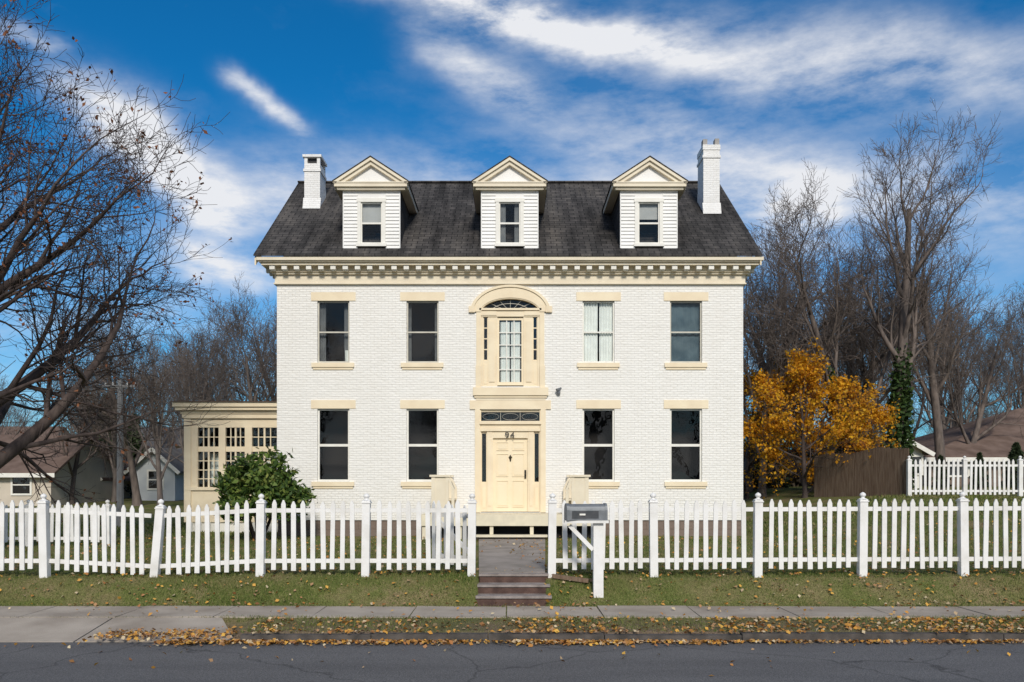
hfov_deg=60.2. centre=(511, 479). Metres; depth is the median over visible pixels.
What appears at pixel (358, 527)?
foundation
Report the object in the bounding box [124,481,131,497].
walls
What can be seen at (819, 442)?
brush thicket
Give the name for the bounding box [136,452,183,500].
walls
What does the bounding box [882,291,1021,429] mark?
bare tree
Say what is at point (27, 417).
bare tree
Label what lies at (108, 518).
picket fence
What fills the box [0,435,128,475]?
roof
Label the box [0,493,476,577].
picket fence
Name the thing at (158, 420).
bare tree
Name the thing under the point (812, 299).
bare tree
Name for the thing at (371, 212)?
roller shades
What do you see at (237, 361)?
bare tree
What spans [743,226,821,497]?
bare tree
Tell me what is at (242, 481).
rhododendron bush
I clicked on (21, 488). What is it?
window interiors
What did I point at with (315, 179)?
chimney
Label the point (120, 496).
utility pole
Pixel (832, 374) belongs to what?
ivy
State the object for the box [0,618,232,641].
driveway apron
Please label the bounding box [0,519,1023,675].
fallen leaves
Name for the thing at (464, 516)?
garden gate
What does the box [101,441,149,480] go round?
roof
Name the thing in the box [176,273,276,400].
bare tree
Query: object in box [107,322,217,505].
bare tree
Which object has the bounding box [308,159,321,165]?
flue pots
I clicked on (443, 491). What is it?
porch bench
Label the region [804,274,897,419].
bare tree
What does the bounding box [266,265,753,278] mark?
modillions
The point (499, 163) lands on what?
dormer roofs
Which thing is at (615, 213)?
dormer cheeks
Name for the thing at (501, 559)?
garden path
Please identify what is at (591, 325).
curtains
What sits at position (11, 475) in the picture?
trim
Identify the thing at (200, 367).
bare tree
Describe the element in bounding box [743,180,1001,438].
bare tree
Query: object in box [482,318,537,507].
door panels
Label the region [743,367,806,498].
golden autumn tree
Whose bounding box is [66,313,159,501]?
bare tree
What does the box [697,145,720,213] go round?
chimney
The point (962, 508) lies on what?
picket fence
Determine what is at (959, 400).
bare tree
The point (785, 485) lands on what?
evergreen hedge
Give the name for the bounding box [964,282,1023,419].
bare tree
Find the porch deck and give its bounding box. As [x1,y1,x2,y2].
[421,513,590,525]
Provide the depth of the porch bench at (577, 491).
24.62 m
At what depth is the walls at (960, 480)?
46.00 m
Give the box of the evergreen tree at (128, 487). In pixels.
[94,398,131,495]
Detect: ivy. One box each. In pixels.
[822,365,861,453]
[882,343,919,489]
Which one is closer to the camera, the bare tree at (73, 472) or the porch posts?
the porch posts
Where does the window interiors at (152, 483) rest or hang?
attached to the trim at (172, 467)
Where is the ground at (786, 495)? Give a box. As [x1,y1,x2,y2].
[0,485,1023,639]
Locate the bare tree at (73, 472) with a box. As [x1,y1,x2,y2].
[7,370,138,503]
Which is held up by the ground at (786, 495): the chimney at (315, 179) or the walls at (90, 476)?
the walls at (90, 476)
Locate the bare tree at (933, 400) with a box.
[825,195,999,487]
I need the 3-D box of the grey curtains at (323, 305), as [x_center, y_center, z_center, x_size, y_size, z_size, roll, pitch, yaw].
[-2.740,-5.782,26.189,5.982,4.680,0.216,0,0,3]
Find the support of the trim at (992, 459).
attached to the walls at (960, 480)
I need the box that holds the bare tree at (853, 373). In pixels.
[780,249,925,407]
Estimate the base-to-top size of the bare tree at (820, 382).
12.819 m
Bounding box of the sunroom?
[169,401,277,531]
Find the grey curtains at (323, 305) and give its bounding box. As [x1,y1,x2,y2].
[320,204,518,360]
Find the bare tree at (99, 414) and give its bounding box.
[43,361,148,433]
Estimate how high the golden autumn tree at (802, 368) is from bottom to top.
6.882 m
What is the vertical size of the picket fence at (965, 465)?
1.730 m
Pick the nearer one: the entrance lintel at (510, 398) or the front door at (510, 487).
the entrance lintel at (510, 398)
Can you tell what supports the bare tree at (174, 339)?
on the ground at (786, 495)
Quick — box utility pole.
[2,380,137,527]
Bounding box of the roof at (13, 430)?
[0,426,67,434]
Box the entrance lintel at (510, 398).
[476,398,545,399]
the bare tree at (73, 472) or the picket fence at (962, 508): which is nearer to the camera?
the picket fence at (962, 508)
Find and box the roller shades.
[363,204,657,221]
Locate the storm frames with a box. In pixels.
[318,198,701,481]
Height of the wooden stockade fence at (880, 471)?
1.986 m
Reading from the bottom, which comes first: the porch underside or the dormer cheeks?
the porch underside
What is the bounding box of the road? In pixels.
[0,642,1023,681]
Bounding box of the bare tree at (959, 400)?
[910,300,1022,427]
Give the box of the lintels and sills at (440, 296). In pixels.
[311,292,707,488]
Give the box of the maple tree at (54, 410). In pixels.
[0,0,232,536]
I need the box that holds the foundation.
[278,520,740,535]
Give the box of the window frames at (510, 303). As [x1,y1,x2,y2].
[318,299,701,420]
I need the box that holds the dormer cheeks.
[401,191,619,244]
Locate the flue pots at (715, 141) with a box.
[701,138,718,146]
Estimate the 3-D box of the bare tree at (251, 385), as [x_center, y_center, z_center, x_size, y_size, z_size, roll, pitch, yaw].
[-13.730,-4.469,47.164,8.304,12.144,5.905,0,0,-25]
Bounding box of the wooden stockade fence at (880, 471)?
[814,447,908,496]
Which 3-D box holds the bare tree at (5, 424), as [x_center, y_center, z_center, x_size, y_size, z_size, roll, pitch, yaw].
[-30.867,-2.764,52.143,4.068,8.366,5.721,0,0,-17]
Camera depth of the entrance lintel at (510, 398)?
25.98 m
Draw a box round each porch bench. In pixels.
[429,475,456,513]
[563,475,590,503]
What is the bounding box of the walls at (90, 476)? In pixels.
[0,441,112,505]
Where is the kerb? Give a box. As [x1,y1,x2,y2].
[240,632,1023,641]
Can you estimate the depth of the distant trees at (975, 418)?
98.08 m
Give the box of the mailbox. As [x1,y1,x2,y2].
[564,503,608,597]
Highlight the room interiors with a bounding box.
[320,204,698,481]
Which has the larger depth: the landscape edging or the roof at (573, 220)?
the roof at (573, 220)
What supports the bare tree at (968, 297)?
on the ground at (786, 495)
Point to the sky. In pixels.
(430, 90)
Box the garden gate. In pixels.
[432,501,467,565]
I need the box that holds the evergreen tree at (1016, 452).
[1001,441,1023,493]
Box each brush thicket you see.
[743,439,835,486]
[782,421,838,453]
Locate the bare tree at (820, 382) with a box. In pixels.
[787,309,864,446]
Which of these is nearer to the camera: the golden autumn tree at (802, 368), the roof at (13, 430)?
the golden autumn tree at (802, 368)
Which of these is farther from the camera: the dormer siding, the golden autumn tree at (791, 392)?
the golden autumn tree at (791, 392)
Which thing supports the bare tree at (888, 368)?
on the ground at (786, 495)
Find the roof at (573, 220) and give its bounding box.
[253,183,762,255]
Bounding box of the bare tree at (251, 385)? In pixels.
[175,285,276,400]
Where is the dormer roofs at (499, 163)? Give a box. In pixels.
[332,155,687,210]
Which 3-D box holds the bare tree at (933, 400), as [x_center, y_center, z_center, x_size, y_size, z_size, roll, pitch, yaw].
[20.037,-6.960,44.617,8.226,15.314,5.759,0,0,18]
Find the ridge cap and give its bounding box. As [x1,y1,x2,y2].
[298,181,697,182]
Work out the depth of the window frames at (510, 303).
26.06 m
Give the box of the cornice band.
[270,267,749,272]
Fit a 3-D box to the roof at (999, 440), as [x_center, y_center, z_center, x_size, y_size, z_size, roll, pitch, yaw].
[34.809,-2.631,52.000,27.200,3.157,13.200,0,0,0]
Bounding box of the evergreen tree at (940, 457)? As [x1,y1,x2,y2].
[931,454,951,494]
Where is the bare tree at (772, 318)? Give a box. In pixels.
[743,230,841,468]
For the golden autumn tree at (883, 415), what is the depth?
36.70 m
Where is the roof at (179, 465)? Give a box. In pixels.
[128,447,183,472]
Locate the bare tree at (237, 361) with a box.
[140,303,276,431]
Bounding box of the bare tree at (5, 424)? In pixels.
[0,367,29,434]
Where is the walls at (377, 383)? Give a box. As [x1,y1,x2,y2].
[277,285,742,519]
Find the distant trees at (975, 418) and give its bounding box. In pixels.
[0,366,1013,445]
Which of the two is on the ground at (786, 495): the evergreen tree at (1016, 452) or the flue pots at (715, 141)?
the evergreen tree at (1016, 452)
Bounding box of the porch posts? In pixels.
[422,526,562,539]
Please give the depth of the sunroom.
27.60 m
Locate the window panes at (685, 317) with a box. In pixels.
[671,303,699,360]
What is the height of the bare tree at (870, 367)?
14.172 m
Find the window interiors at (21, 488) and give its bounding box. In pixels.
[13,477,29,492]
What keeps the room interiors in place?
attached to the walls at (377, 383)
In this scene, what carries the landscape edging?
on the ground at (786, 495)
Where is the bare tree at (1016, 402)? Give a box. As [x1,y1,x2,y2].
[977,295,1023,413]
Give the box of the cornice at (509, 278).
[256,256,763,286]
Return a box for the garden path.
[479,538,544,572]
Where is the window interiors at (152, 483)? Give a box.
[149,471,161,487]
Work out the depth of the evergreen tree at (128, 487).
55.64 m
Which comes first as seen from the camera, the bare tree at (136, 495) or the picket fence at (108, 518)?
the picket fence at (108, 518)
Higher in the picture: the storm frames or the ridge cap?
the ridge cap
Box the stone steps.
[476,573,551,605]
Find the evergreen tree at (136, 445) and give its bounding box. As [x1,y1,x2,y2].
[127,414,145,459]
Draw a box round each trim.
[0,473,54,494]
[124,448,179,489]
[333,157,687,213]
[924,457,1009,476]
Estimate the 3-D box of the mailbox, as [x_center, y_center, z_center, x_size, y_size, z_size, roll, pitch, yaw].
[1.280,1.291,15.250,0.769,1.778,0.302,0,0,-3]
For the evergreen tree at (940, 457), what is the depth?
34.37 m
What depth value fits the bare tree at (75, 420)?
54.89 m
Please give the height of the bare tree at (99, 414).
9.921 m
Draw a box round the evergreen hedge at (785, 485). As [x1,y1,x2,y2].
[743,465,790,489]
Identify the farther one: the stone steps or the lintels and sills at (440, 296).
the lintels and sills at (440, 296)
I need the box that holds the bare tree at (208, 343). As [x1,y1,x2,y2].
[140,293,265,415]
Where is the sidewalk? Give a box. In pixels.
[0,605,1023,617]
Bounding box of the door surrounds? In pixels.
[469,285,551,511]
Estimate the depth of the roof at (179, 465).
52.91 m
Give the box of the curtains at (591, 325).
[345,303,612,381]
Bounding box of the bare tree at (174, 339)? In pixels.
[150,318,225,446]
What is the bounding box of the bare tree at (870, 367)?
[811,216,981,434]
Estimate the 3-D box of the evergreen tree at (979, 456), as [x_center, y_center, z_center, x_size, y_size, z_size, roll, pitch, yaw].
[18.490,-0.279,35.030,0.930,1.697,0.917,0,0,0]
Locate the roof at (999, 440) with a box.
[914,408,1023,456]
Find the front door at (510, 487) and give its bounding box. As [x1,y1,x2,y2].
[493,438,527,511]
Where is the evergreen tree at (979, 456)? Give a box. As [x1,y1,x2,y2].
[968,452,991,493]
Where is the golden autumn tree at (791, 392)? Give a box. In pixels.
[744,349,886,489]
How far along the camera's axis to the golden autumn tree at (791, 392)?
40.30 m
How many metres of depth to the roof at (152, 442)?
64.15 m
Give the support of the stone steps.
on the ground at (786, 495)
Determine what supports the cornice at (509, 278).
on the walls at (377, 383)
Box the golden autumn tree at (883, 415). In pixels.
[783,374,900,484]
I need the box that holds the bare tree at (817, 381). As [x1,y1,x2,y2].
[751,300,843,453]
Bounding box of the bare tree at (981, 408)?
[883,280,1023,443]
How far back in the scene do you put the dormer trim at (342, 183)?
25.69 m
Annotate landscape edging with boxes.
[552,574,592,582]
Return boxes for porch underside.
[430,526,590,538]
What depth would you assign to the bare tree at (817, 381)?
55.70 m
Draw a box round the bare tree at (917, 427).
[863,274,980,436]
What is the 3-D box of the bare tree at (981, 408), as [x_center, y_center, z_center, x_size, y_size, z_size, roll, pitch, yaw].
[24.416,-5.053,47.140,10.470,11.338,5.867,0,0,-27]
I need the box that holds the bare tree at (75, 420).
[51,381,97,433]
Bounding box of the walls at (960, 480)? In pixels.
[922,462,1005,486]
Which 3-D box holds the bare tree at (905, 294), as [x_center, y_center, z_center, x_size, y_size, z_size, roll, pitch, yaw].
[18.201,-8.145,38.964,9.677,18.017,6.776,0,0,-36]
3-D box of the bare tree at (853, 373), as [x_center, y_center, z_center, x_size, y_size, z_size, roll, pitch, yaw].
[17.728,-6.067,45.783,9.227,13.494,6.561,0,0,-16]
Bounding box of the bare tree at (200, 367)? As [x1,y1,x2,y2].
[134,308,243,462]
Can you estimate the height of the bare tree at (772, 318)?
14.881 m
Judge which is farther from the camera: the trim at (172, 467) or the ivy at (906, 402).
the trim at (172, 467)
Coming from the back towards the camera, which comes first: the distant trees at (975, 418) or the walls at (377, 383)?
the distant trees at (975, 418)
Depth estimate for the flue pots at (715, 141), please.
28.35 m
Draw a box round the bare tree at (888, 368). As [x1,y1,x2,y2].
[822,304,908,432]
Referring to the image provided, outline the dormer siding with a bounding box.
[343,166,677,247]
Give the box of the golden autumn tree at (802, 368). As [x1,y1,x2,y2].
[743,337,896,497]
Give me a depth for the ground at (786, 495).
15.50 m
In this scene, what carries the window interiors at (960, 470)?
attached to the trim at (992, 459)
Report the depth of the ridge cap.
30.73 m
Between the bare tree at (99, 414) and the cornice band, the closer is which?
the cornice band
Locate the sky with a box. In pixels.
[0,0,1023,448]
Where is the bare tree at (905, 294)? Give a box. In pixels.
[804,97,1002,448]
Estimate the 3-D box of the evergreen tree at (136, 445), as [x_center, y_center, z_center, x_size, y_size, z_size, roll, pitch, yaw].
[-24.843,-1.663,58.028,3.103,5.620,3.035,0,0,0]
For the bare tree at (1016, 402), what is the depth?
61.63 m
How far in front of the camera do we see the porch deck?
24.50 m
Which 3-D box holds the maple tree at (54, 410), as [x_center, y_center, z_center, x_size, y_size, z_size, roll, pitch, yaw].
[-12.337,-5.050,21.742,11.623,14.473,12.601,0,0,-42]
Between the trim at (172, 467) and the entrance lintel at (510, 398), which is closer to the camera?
the entrance lintel at (510, 398)
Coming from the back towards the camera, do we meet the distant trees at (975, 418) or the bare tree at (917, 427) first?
the distant trees at (975, 418)
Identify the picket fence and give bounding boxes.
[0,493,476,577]
[5,500,111,546]
[548,492,1023,577]
[906,456,1023,496]
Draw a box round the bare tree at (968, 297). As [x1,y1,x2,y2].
[885,277,1014,426]
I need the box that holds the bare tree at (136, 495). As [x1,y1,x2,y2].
[22,289,196,505]
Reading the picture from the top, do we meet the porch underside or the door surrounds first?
the door surrounds
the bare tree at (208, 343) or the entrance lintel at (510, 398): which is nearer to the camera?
the entrance lintel at (510, 398)
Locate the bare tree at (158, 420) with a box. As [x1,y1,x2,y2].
[134,358,196,449]
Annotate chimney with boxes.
[302,154,326,207]
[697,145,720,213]
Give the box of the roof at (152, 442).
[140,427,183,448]
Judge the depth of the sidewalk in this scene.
14.29 m
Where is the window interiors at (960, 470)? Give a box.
[946,462,961,474]
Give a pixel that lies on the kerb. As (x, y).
(855, 636)
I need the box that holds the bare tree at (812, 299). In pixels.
[743,158,927,493]
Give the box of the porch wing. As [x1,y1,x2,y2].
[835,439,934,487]
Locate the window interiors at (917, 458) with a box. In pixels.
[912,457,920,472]
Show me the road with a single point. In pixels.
(639, 662)
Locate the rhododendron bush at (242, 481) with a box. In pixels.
[212,445,317,539]
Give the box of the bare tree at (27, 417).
[3,393,54,434]
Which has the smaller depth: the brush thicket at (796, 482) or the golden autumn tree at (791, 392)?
the golden autumn tree at (791, 392)

